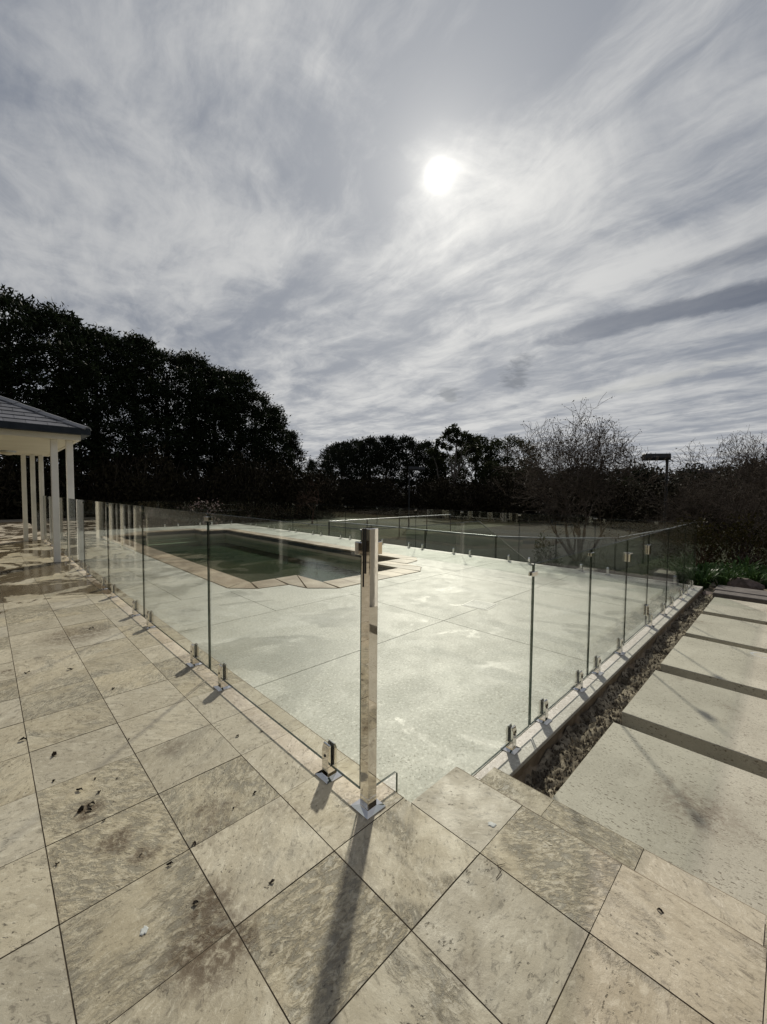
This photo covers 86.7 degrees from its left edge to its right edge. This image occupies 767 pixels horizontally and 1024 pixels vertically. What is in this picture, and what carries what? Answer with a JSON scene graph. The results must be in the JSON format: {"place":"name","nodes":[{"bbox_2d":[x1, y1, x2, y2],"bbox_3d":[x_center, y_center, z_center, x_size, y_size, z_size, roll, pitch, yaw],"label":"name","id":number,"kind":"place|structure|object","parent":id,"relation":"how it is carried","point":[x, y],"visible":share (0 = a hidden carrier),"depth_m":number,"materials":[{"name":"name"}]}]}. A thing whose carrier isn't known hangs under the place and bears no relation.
{"place":"outdoors","nodes":[
{"label":"outdoors","id":0,"kind":"place"},
{"bbox_2d":[0,396,91,562],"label":"house","id":1,"kind":"structure","parent":0,"point":[31,432],"depth_m":7.87,"materials":[{"name":"white paint"}]},
{"bbox_2d":[0,450,16,454],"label":"ceiling light","id":2,"kind":"object","parent":1,"relation":"attached to","point":[7,452],"visible":1,"depth_m":10.09,"materials":[{"name":"white glass"}]},
{"bbox_2d":[0,0,766,481],"label":"sky","id":3,"kind":"structure","parent":0,"point":[417,218],"materials":[{"name":"grey"}]},
{"bbox_2d":[82,524,688,802],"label":"pool deck","id":4,"kind":"structure","parent":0,"point":[452,682],"depth_m":4.95,"materials":[{"name":"tile"}]},
{"bbox_2d":[86,501,236,530],"bbox_3d":[-10.915,0.137,19.042,8.324,1.268,0.104,-2,4,-45],"label":"glass fence","id":5,"kind":"object","parent":4,"relation":"on","point":[171,518],"visible":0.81,"depth_m":19.68,"materials":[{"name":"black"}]},
{"bbox_2d":[101,528,420,588],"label":"swimming pool","id":6,"kind":"structure","parent":4,"relation":"in","point":[395,565],"depth_m":12.97,"materials":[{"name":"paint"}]},
{"bbox_2d":[247,501,685,584],"bbox_3d":[-0.968,0.415,14.907,0.104,1.268,19.847,-2,4,-45],"label":"glass fence","id":7,"kind":"object","parent":4,"relation":"on","point":[675,581],"visible":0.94,"depth_m":11.62,"materials":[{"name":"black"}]},
{"bbox_2d":[462,600,497,609],"bbox_3d":[1.527,1.470,6.436,0.430,0.006,0.430,3,3,38],"label":"skimmer lid","id":8,"kind":"object","parent":4,"relation":"on","point":[477,604],"visible":1,"depth_m":6.43,"materials":[{"name":"plastic"}]},
{"bbox_2d":[82,496,766,585],"bbox_3d":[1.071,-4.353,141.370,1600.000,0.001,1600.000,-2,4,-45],"label":"lawn","id":9,"kind":"structure","parent":0,"point":[250,565],"depth_m":15.99,"materials":[{"name":"green plant"}]},
{"bbox_2d":[0,347,44,518],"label":"cypress tree","id":10,"kind":"object","parent":9,"relation":"on","point":[14,385],"visible":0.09,"depth_m":23.21,"materials":[{"name":"green plant"}]},
{"bbox_2d":[0,455,49,530],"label":"dark shrub","id":11,"kind":"object","parent":9,"relation":"on","point":[11,477],"visible":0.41,"depth_m":21.10,"materials":[{"name":"green plant"}]},
{"bbox_2d":[0,284,94,519],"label":"cypress tree","id":12,"kind":"object","parent":9,"relation":"on","point":[8,302],"visible":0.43,"depth_m":22.92,"materials":[{"name":"green plant"}]},
{"bbox_2d":[0,455,100,528],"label":"dark shrub","id":13,"kind":"object","parent":9,"relation":"on","point":[48,472],"visible":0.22,"depth_m":22.45,"materials":[{"name":"green plant"}]},
{"bbox_2d":[0,297,137,524],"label":"cypress tree","id":14,"kind":"object","parent":9,"relation":"on","point":[61,321],"visible":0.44,"depth_m":24.09,"materials":[{"name":"green plant"}]},
{"bbox_2d":[27,322,164,524],"bbox_3d":[-19.371,-5.810,27.139,8.637,13.488,9.016,-1,3,-23],"label":"cypress tree","id":15,"kind":"object","parent":9,"relation":"on","point":[118,375],"visible":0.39,"depth_m":26.12,"materials":[{"name":"green plant"}]},
{"bbox_2d":[45,434,149,530],"bbox_3d":[-17.809,-1.800,25.275,7.453,6.491,5.122,1,3,17],"label":"dark shrub","id":16,"kind":"object","parent":9,"relation":"on","point":[96,488],"visible":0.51,"depth_m":24.45,"materials":[{"name":"green plant"}]},
{"bbox_2d":[69,328,199,502],"bbox_3d":[-17.927,-6.069,29.212,9.210,14.000,8.244,-2,4,-42],"label":"cypress tree","id":17,"kind":"object","parent":9,"relation":"on","point":[142,344],"visible":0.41,"depth_m":28.48,"materials":[{"name":"green plant"}]},
{"bbox_2d":[84,436,192,528],"bbox_3d":[-15.952,-1.836,26.833,5.399,6.478,6.832,1,3,16],"label":"dark shrub","id":18,"kind":"object","parent":9,"relation":"on","point":[158,491],"visible":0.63,"depth_m":26.17,"materials":[{"name":"green plant"}]},
{"bbox_2d":[121,507,175,528],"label":"flowering shrub","id":19,"kind":"object","parent":9,"relation":"on","point":[152,520],"visible":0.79,"depth_m":20.49,"materials":[{"name":"green plant"}]},
{"bbox_2d":[110,348,217,510],"bbox_3d":[-16.991,-6.044,31.844,8.151,13.514,8.508,1,3,1],"label":"cypress tree","id":20,"kind":"object","parent":9,"relation":"on","point":[191,387],"visible":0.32,"depth_m":30.66,"materials":[{"name":"green plant"}]},
{"bbox_2d":[147,460,213,525],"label":"dark shrub","id":21,"kind":"object","parent":9,"relation":"on","point":[187,485],"visible":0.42,"depth_m":28.08,"materials":[{"name":"green plant"}]},
{"bbox_2d":[142,347,243,511],"bbox_3d":[-15.796,-6.375,33.509,8.122,14.064,8.244,0,3,-6],"label":"cypress tree","id":22,"kind":"object","parent":9,"relation":"on","point":[196,361],"visible":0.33,"depth_m":32.43,"materials":[{"name":"green plant"}]},
{"bbox_2d":[157,498,236,531],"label":"flowering shrub","id":23,"kind":"object","parent":9,"relation":"on","point":[194,507],"visible":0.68,"depth_m":22.80,"materials":[{"name":"green plant"}]},
{"bbox_2d":[165,456,259,523],"bbox_3d":[-13.178,-1.592,30.796,7.453,5.494,5.122,-1,3,-26],"label":"dark shrub","id":24,"kind":"object","parent":9,"relation":"on","point":[213,490],"visible":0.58,"depth_m":30.15,"materials":[{"name":"green plant"}]},
{"bbox_2d":[173,363,272,495],"bbox_3d":[-14.583,-6.067,34.857,8.922,13.346,8.546,3,3,38],"label":"cypress tree","id":25,"kind":"object","parent":9,"relation":"on","point":[222,372],"visible":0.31,"depth_m":33.73,"materials":[{"name":"green plant"}]},
{"bbox_2d":[198,369,284,513],"bbox_3d":[-13.034,-6.206,36.612,8.035,13.644,8.976,1,3,19],"label":"cypress tree","id":26,"kind":"object","parent":9,"relation":"on","point":[248,385],"visible":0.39,"depth_m":35.64,"materials":[{"name":"green plant"}]},
{"bbox_2d":[210,450,278,522],"bbox_3d":[-11.322,-2.101,32.715,5.399,6.530,6.832,-1,3,-27],"label":"dark shrub","id":27,"kind":"object","parent":9,"relation":"on","point":[255,477],"visible":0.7,"depth_m":31.60,"materials":[{"name":"green plant"}]},
{"bbox_2d":[229,390,290,506],"bbox_3d":[-12.281,-5.662,38.747,7.340,12.169,7.662,-1,3,-29],"label":"cypress tree","id":28,"kind":"object","parent":9,"relation":"on","point":[277,427],"visible":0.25,"depth_m":37.81,"materials":[{"name":"green plant"}]},
{"bbox_2d":[257,405,303,503],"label":"cypress tree","id":29,"kind":"object","parent":9,"relation":"on","point":[287,454],"visible":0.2,"depth_m":39.76,"materials":[{"name":"green plant"}]},
{"bbox_2d":[277,429,310,511],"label":"cypress tree","id":30,"kind":"object","parent":9,"relation":"on","point":[294,444],"visible":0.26,"depth_m":42.17,"materials":[{"name":"green plant"}]},
{"bbox_2d":[268,464,331,519],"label":"dark shrub","id":31,"kind":"object","parent":9,"relation":"on","point":[305,513],"visible":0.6,"depth_m":35.21,"materials":[{"name":"green plant"}]},
{"bbox_2d":[295,481,325,523],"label":"bare tree","id":32,"kind":"object","parent":9,"relation":"on","point":[310,499],"visible":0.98,"depth_m":30.32,"materials":[{"name":"brown plant"}]},
{"bbox_2d":[290,462,349,518],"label":"dark shrub","id":33,"kind":"object","parent":9,"relation":"on","point":[325,493],"visible":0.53,"depth_m":37.89,"materials":[{"name":"green plant"}]},
{"bbox_2d":[308,441,352,480],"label":"conifer tree","id":34,"kind":"object","parent":9,"relation":"on","point":[323,456],"visible":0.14,"depth_m":58.65,"materials":[{"name":"green plant"}]},
{"bbox_2d":[313,441,363,480],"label":"conifer tree","id":35,"kind":"object","parent":9,"relation":"on","point":[327,461],"visible":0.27,"depth_m":54.24,"materials":[{"name":"green plant"}]},
{"bbox_2d":[319,468,357,511],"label":"dark shrub","id":36,"kind":"object","parent":9,"relation":"on","point":[344,480],"visible":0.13,"depth_m":48.21,"materials":[{"name":"green plant"}]},
{"bbox_2d":[333,485,370,513],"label":"dark shrub","id":37,"kind":"object","parent":9,"relation":"on","point":[354,509],"visible":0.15,"depth_m":46.24,"materials":[{"name":"green plant"}]},
{"bbox_2d":[329,437,379,504],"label":"conifer tree","id":38,"kind":"object","parent":9,"relation":"on","point":[351,444],"visible":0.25,"depth_m":51.59,"materials":[{"name":"green plant"}]},
{"bbox_2d":[340,432,399,489],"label":"conifer tree","id":39,"kind":"object","parent":9,"relation":"on","point":[365,443],"visible":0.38,"depth_m":49.49,"materials":[{"name":"green plant"}]},
{"bbox_2d":[341,470,399,513],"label":"dark shrub","id":40,"kind":"object","parent":9,"relation":"on","point":[356,492],"visible":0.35,"depth_m":44.47,"materials":[{"name":"green plant"}]},
{"bbox_2d":[0,519,766,1023],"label":"terrace","id":41,"kind":"structure","parent":9,"relation":"on","point":[398,909],"depth_m":1.47,"materials":[{"name":"stone"}]},
{"bbox_2d":[43,496,361,788],"bbox_3d":[-4.820,0.433,6.617,0.104,1.246,13.455,-2,4,-45],"label":"glass fence","id":42,"kind":"object","parent":41,"relation":"on","point":[328,773],"visible":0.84,"depth_m":4.29,"materials":[{"name":"silver"}]},
{"bbox_2d":[351,527,385,820],"bbox_3d":[-0.063,0.696,1.808,0.133,1.255,0.133,-2,4,-45],"label":"corner post","id":43,"kind":"object","parent":41,"relation":"on","point":[368,548],"visible":0.99,"depth_m":1.78,"materials":[{"name":"metal"}]},
{"bbox_2d":[352,434,416,508],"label":"conifer tree","id":44,"kind":"object","parent":9,"relation":"on","point":[385,441],"visible":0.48,"depth_m":47.80,"materials":[{"name":"green plant"}]},
{"bbox_2d":[352,475,419,515],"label":"dark shrub","id":45,"kind":"object","parent":9,"relation":"on","point":[388,511],"visible":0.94,"depth_m":41.45,"materials":[{"name":"green plant"}]},
{"bbox_2d":[376,435,433,510],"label":"conifer tree","id":46,"kind":"object","parent":9,"relation":"on","point":[410,445],"visible":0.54,"depth_m":47.80,"materials":[{"name":"green plant"}]},
{"bbox_2d":[408,467,424,525],"bbox_3d":[2.271,-1.043,28.108,1.121,4.170,0.278,0,3,0],"label":"floodlight pole","id":47,"kind":"object","parent":9,"relation":"on","point":[416,468],"visible":0.9,"depth_m":28.04,"materials":[{"name":"black metal"}]},
{"bbox_2d":[397,437,449,506],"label":"conifer tree","id":48,"kind":"object","parent":9,"relation":"on","point":[428,444],"visible":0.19,"depth_m":50.51,"materials":[{"name":"green plant"}]},
{"bbox_2d":[400,474,454,516],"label":"dark shrub","id":49,"kind":"object","parent":9,"relation":"on","point":[423,486],"visible":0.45,"depth_m":41.80,"materials":[{"name":"green plant"}]},
{"bbox_2d":[419,451,445,505],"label":"conifer tree","id":50,"kind":"object","parent":9,"relation":"on","point":[435,455],"visible":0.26,"depth_m":48.33,"materials":[{"name":"green plant"}]},
{"bbox_2d":[420,452,469,503],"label":"dense tree","id":51,"kind":"object","parent":9,"relation":"on","point":[445,468],"visible":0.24,"depth_m":47.46,"materials":[{"name":"green plant"}]},
{"bbox_2d":[417,471,482,517],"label":"dark shrub","id":52,"kind":"object","parent":9,"relation":"on","point":[438,488],"visible":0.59,"depth_m":39.44,"materials":[{"name":"green plant"}]},
{"bbox_2d":[425,423,485,499],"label":"gum tree","id":53,"kind":"object","parent":9,"relation":"on","point":[452,432],"visible":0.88,"depth_m":42.03,"materials":[{"name":"green plant"}]},
{"bbox_2d":[435,476,501,520],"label":"dark shrub","id":54,"kind":"object","parent":9,"relation":"on","point":[461,508],"visible":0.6,"depth_m":36.61,"materials":[{"name":"green plant"}]},
{"bbox_2d":[438,433,509,491],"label":"dense tree","id":55,"kind":"object","parent":9,"relation":"on","point":[487,455],"visible":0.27,"depth_m":45.71,"materials":[{"name":"green plant"}]},
{"bbox_2d":[470,460,511,513],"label":"dense tree","id":56,"kind":"object","parent":9,"relation":"on","point":[490,471],"visible":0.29,"depth_m":40.36,"materials":[{"name":"green plant"}]},
{"bbox_2d":[467,462,548,522],"bbox_3d":[10.939,-1.644,35.912,6.912,5.541,6.798,2,3,24],"label":"dark shrub","id":57,"kind":"object","parent":9,"relation":"on","point":[507,509],"visible":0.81,"depth_m":34.82,"materials":[{"name":"green plant"}]},
{"bbox_2d":[480,434,544,485],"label":"dense tree","id":58,"kind":"object","parent":9,"relation":"on","point":[507,459],"visible":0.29,"depth_m":44.81,"materials":[{"name":"green plant"}]},
{"bbox_2d":[496,475,579,519],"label":"brown shrub","id":59,"kind":"object","parent":9,"relation":"on","point":[537,496],"visible":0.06,"depth_m":38.04,"materials":[{"name":"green plant"}]},
{"bbox_2d":[531,532,562,566],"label":"round bush","id":60,"kind":"object","parent":9,"relation":"on","point":[549,556],"visible":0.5,"depth_m":11.12,"materials":[{"name":"green plant"}]},
{"bbox_2d":[522,473,596,522],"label":"brown shrub","id":61,"kind":"object","parent":9,"relation":"on","point":[556,512],"visible":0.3,"depth_m":34.49,"materials":[{"name":"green plant"}]},
{"bbox_2d":[488,392,680,570],"bbox_3d":[6.423,-0.927,13.129,5.956,5.654,5.116,-2,4,-45],"label":"bare tree","id":62,"kind":"object","parent":9,"relation":"on","point":[596,458],"visible":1,"depth_m":13.04,"materials":[{"name":"brown plant"}]},
{"bbox_2d":[474,586,702,783],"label":"fence kerb","id":63,"kind":"structure","parent":9,"relation":"on","point":[535,741],"depth_m":3.45,"materials":[{"name":"concrete"}]},
{"bbox_2d":[376,521,696,791],"bbox_3d":[2.981,0.758,4.830,8.490,1.600,0.104,-2,4,-45],"label":"glass fence","id":64,"kind":"object","parent":63,"relation":"on","point":[509,746],"visible":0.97,"depth_m":3.66,"materials":[{"name":"silver"}]},
{"bbox_2d":[624,534,650,642],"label":"glass gate","id":65,"kind":"structure","parent":64,"relation":"attached to","point":[646,605],"depth_m":5.25,"materials":[{"name":"black"}]},
{"bbox_2d":[558,473,632,523],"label":"brown shrub","id":66,"kind":"object","parent":9,"relation":"on","point":[580,518],"visible":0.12,"depth_m":33.39,"materials":[{"name":"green plant"}]},
{"bbox_2d":[586,477,662,528],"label":"brown shrub","id":67,"kind":"object","parent":9,"relation":"on","point":[618,512],"visible":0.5,"depth_m":29.10,"materials":[{"name":"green plant"}]},
{"bbox_2d":[599,460,676,497],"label":"distant tree","id":68,"kind":"object","parent":9,"relation":"on","point":[636,475],"visible":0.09,"depth_m":73.64,"materials":[{"name":"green plant"}]},
{"bbox_2d":[627,473,709,522],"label":"brown shrub","id":69,"kind":"object","parent":9,"relation":"on","point":[673,486],"visible":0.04,"depth_m":28.38,"materials":[{"name":"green plant"}]},
{"bbox_2d":[625,478,734,538],"bbox_3d":[16.629,-0.137,22.930,5.157,3.584,5.102,0,3,-4],"label":"brown shrub","id":70,"kind":"object","parent":9,"relation":"on","point":[650,511],"visible":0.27,"depth_m":22.69,"materials":[{"name":"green plant"}]},
{"bbox_2d":[657,461,728,492],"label":"distant tree","id":71,"kind":"object","parent":9,"relation":"on","point":[688,474],"visible":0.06,"depth_m":70.77,"materials":[{"name":"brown plant"}]},
{"bbox_2d":[625,431,766,564],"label":"bare tree","id":72,"kind":"object","parent":9,"relation":"on","point":[756,482],"visible":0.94,"depth_m":11.17,"materials":[{"name":"brown plant"}]},
{"bbox_2d":[653,509,746,570],"bbox_3d":[8.845,0.921,11.411,2.116,1.975,1.926,2,3,34],"label":"garden shrub","id":73,"kind":"object","parent":9,"relation":"on","point":[698,539],"visible":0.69,"depth_m":11.26,"materials":[{"name":"green plant"}]},
{"bbox_2d":[641,472,766,560],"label":"shrub","id":74,"kind":"object","parent":9,"relation":"on","point":[693,508],"visible":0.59,"depth_m":13.06,"materials":[{"name":"green plant"}]},
{"bbox_2d":[671,475,764,526],"bbox_3d":[21.110,-0.537,25.218,6.200,4.318,6.640,1,3,19],"label":"brown shrub","id":75,"kind":"object","parent":9,"relation":"on","point":[720,487],"visible":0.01,"depth_m":25.48,"materials":[{"name":"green plant"}]},
{"bbox_2d":[690,511,766,579],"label":"garden shrub","id":76,"kind":"object","parent":9,"relation":"on","point":[740,536],"visible":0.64,"depth_m":10.79,"materials":[{"name":"green plant"}]},
{"bbox_2d":[694,481,766,540],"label":"brown shrub","id":77,"kind":"object","parent":9,"relation":"on","point":[741,512],"visible":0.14,"depth_m":21.13,"materials":[{"name":"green plant"}]},
{"bbox_2d":[718,455,766,490],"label":"distant tree","id":78,"kind":"object","parent":9,"relation":"on","point":[741,472],"visible":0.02,"depth_m":63.02,"materials":[{"name":"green plant"}]},
{"bbox_2d":[744,525,766,567],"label":"garden shrub","id":79,"kind":"object","parent":9,"relation":"on","point":[760,545],"visible":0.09,"depth_m":11.46,"materials":[{"name":"green plant"}]},
{"bbox_2d":[378,520,699,572],"bbox_3d":[10.235,1.435,23.244,24.900,0.212,11.800,-2,4,-45],"label":"court surface","id":80,"kind":"object","parent":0,"point":[534,529],"visible":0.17,"depth_m":19.58,"materials":[{"name":"green"}]},
{"bbox_2d":[328,514,696,572],"bbox_3d":[6.412,0.965,19.210,13.982,1.071,11.601,-2,4,-45],"label":"court fence","id":81,"kind":"object","parent":80,"relation":"on","point":[547,538],"visible":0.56,"depth_m":13.70,"materials":[{"name":"black metal"}]},
{"bbox_2d":[642,453,670,553],"bbox_3d":[10.743,-0.312,16.099,0.993,3.990,0.278,0,3,0],"label":"floodlight pole","id":82,"kind":"object","parent":80,"relation":"on","point":[654,456],"visible":0.67,"depth_m":15.98,"materials":[{"name":"black metal"}]},
{"bbox_2d":[524,581,766,797],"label":"garden soil","id":83,"kind":"structure","parent":0,"point":[593,709],"depth_m":3.51,"materials":[{"name":"brown soil"}]},
{"bbox_2d":[480,767,766,947],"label":"garden step","id":84,"kind":"object","parent":83,"relation":"on","point":[736,914],"visible":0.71,"depth_m":1.76,"materials":[{"name":"stone"}]},
{"bbox_2d":[538,596,710,784],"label":"trench twigs","id":85,"kind":"object","parent":83,"relation":"on","point":[612,705],"visible":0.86,"depth_m":3.54,"materials":[{"name":"brown plant"}]},
{"bbox_2d":[552,722,766,923],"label":"path slab","id":86,"kind":"structure","parent":83,"relation":"on","point":[701,817],"depth_m":2.32,"materials":[{"name":"stone"}]},
{"bbox_2d":[672,564,700,583],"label":"strap plant","id":87,"kind":"object","parent":83,"relation":"on","point":[680,576],"visible":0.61,"depth_m":8.70,"materials":[{"name":"green plant"}]},
{"bbox_2d":[682,563,703,571],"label":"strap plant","id":88,"kind":"object","parent":83,"relation":"on","point":[700,566],"visible":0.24,"depth_m":9.29,"materials":[{"name":"green plant"}]},
{"bbox_2d":[621,670,766,778],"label":"path slab","id":89,"kind":"structure","parent":83,"relation":"on","point":[726,726],"depth_m":3.23,"materials":[{"name":"stone"}]},
{"bbox_2d":[680,568,728,590],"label":"strap plant","id":90,"kind":"object","parent":83,"relation":"on","point":[704,581],"visible":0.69,"depth_m":8.16,"materials":[{"name":"green plant"}]},
{"bbox_2d":[691,561,731,584],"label":"strap plant","id":91,"kind":"object","parent":83,"relation":"on","point":[705,567],"visible":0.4,"depth_m":8.76,"materials":[{"name":"green plant"}]},
{"bbox_2d":[660,636,766,699],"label":"path slab","id":92,"kind":"structure","parent":83,"relation":"on","point":[737,669],"depth_m":4.23,"materials":[{"name":"stone"}]},
{"bbox_2d":[686,614,766,652],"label":"path slab","id":93,"kind":"structure","parent":83,"relation":"on","point":[737,633],"depth_m":5.25,"materials":[{"name":"stone"}]},
{"bbox_2d":[713,567,750,586],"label":"strap plant","id":94,"kind":"object","parent":83,"relation":"on","point":[723,580],"visible":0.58,"depth_m":8.15,"materials":[{"name":"green plant"}]},
{"bbox_2d":[713,559,754,571],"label":"strap plant","id":95,"kind":"object","parent":83,"relation":"on","point":[727,564],"visible":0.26,"depth_m":9.56,"materials":[{"name":"green plant"}]},
{"bbox_2d":[703,597,766,624],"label":"path slab","id":96,"kind":"structure","parent":83,"relation":"on","point":[752,612],"depth_m":6.26,"materials":[{"name":"stone"}]},
{"bbox_2d":[721,564,756,576],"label":"strap plant","id":97,"kind":"object","parent":83,"relation":"on","point":[734,569],"visible":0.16,"depth_m":8.70,"materials":[{"name":"green plant"}]},
{"bbox_2d":[712,590,766,604],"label":"timber sleeper","id":98,"kind":"object","parent":83,"relation":"on","point":[741,597],"visible":0.52,"depth_m":7.09,"materials":[{"name":"wood"}]},
{"bbox_2d":[714,585,766,596],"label":"timber sleeper","id":99,"kind":"object","parent":83,"relation":"on","point":[742,590],"visible":0.43,"depth_m":7.43,"materials":[{"name":"wood"}]},
{"bbox_2d":[727,562,759,574],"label":"strap plant","id":100,"kind":"object","parent":83,"relation":"on","point":[746,569],"visible":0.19,"depth_m":9.20,"materials":[{"name":"green plant"}]},
{"bbox_2d":[726,577,764,590],"bbox_3d":[7.060,1.482,7.959,0.299,0.378,0.606,-2,4,-45],"label":"garden rock","id":101,"kind":"object","parent":83,"relation":"on","point":[747,583],"visible":0.48,"depth_m":7.86,"materials":[{"name":"stone"}]},
{"bbox_2d":[725,555,766,570],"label":"strap plant","id":102,"kind":"object","parent":83,"relation":"on","point":[746,559],"visible":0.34,"depth_m":9.74,"materials":[{"name":"green plant"}]},
{"bbox_2d":[729,566,766,582],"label":"strap plant","id":103,"kind":"object","parent":83,"relation":"on","point":[751,574],"visible":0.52,"depth_m":8.10,"materials":[{"name":"green plant"}]},
{"bbox_2d":[751,563,766,575],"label":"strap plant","id":104,"kind":"object","parent":83,"relation":"on","point":[763,568],"visible":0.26,"depth_m":9.26,"materials":[{"name":"green plant"}]},
{"bbox_2d":[653,569,681,582],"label":"stone block","id":105,"kind":"structure","parent":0,"point":[660,574],"depth_m":10.76,"materials":[{"name":"stone"}]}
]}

